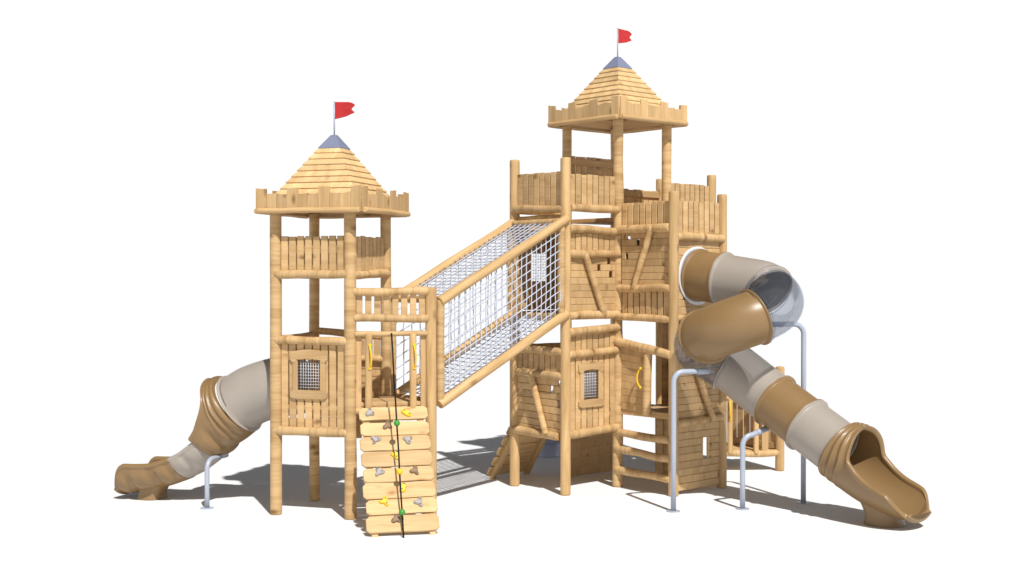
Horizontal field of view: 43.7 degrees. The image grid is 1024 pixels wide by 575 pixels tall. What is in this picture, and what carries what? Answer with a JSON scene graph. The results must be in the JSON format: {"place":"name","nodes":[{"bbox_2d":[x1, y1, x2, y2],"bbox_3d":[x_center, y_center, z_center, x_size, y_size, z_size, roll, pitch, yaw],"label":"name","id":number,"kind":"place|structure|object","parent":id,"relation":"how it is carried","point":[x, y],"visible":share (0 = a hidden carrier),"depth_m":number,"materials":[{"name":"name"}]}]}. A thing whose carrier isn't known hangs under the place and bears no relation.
{"place":"outdoors","nodes":[
{"label":"outdoors","id":0,"kind":"place"},
{"bbox_2d":[254,135,436,519],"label":"log tower","id":1,"kind":"structure","parent":0,"point":[334,178],"depth_m":16.84,"materials":[{"name":"brown wood"}]},
{"bbox_2d":[333,101,354,134],"bbox_3d":[-2.270,-2.282,17.282,0.323,0.488,0.022,0,1,20],"label":"flag","id":2,"kind":"object","parent":1,"relation":"on","point":[342,109],"visible":1,"depth_m":17.30,"materials":[{"name":"fabric"}]},
{"bbox_2d":[391,333,404,537],"bbox_3d":[-1.446,1.819,16.097,0.081,2.440,1.263,0,1,-12],"label":"climbing rope","id":3,"kind":"object","parent":1,"relation":"hanging from","point":[399,471],"visible":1,"depth_m":16.02,"materials":[{"name":"black fabric"}]},
{"bbox_2d":[391,215,569,407],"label":"net bridge","id":4,"kind":"structure","parent":1,"relation":"attached to","point":[507,257],"depth_m":17.93,"materials":[{"name":"brown wood"}]},
{"bbox_2d":[0,280,1023,574],"bbox_3d":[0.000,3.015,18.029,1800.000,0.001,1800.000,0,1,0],"label":"ground","id":5,"kind":"structure","parent":0,"point":[100,382],"depth_m":21.99,"materials":[{"name":"white"}]},
{"bbox_2d":[114,358,312,509],"bbox_3d":[-4.239,1.961,17.936,2.898,2.110,1.038,0,1,19],"label":"slide","id":6,"kind":"object","parent":5,"relation":"on","point":[218,433],"visible":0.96,"depth_m":17.56,"materials":[{"name":"beige plastic"}]},
{"bbox_2d":[359,406,439,536],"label":"climbing ramp","id":7,"kind":"structure","parent":5,"relation":"on","point":[381,490],"depth_m":16.11,"materials":[{"name":"brown wood"}]},
{"bbox_2d":[486,427,546,478],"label":"climbing ramp","id":8,"kind":"structure","parent":5,"relation":"on","point":[531,447],"depth_m":20.08,"materials":[{"name":"brown wood"}]},
{"bbox_2d":[538,383,559,457],"bbox_3d":[0.858,2.223,21.741,0.826,1.514,2.555,0,1,-17],"label":"slide","id":9,"kind":"object","parent":5,"relation":"on","point":[549,449],"visible":0.02,"depth_m":22.33,"materials":[{"name":"blue plastic"}]},
{"bbox_2d":[510,57,784,496],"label":"play castle","id":10,"kind":"structure","parent":5,"relation":"on","point":[602,374],"depth_m":18.98,"materials":[{"name":"brown wood"}]},
{"bbox_2d":[617,28,631,56],"bbox_3d":[1.764,-3.818,20.069,0.323,0.488,0.021,0,1,-41],"label":"flag","id":11,"kind":"object","parent":10,"relation":"on","point":[623,36],"visible":1,"depth_m":20.05,"materials":[{"name":"fabric"}]},
{"bbox_2d":[667,246,930,527],"bbox_3d":[3.611,1.220,17.049,1.975,3.610,3.719,-1,1,-45],"label":"spiral slide","id":12,"kind":"object","parent":5,"relation":"on","point":[732,323],"visible":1,"depth_m":17.08,"materials":[{"name":"beige plastic"}]},
{"bbox_2d":[0,0,1023,279],"label":"sky","id":13,"kind":"structure","parent":0,"point":[842,139],"materials":[{"name":"white"}]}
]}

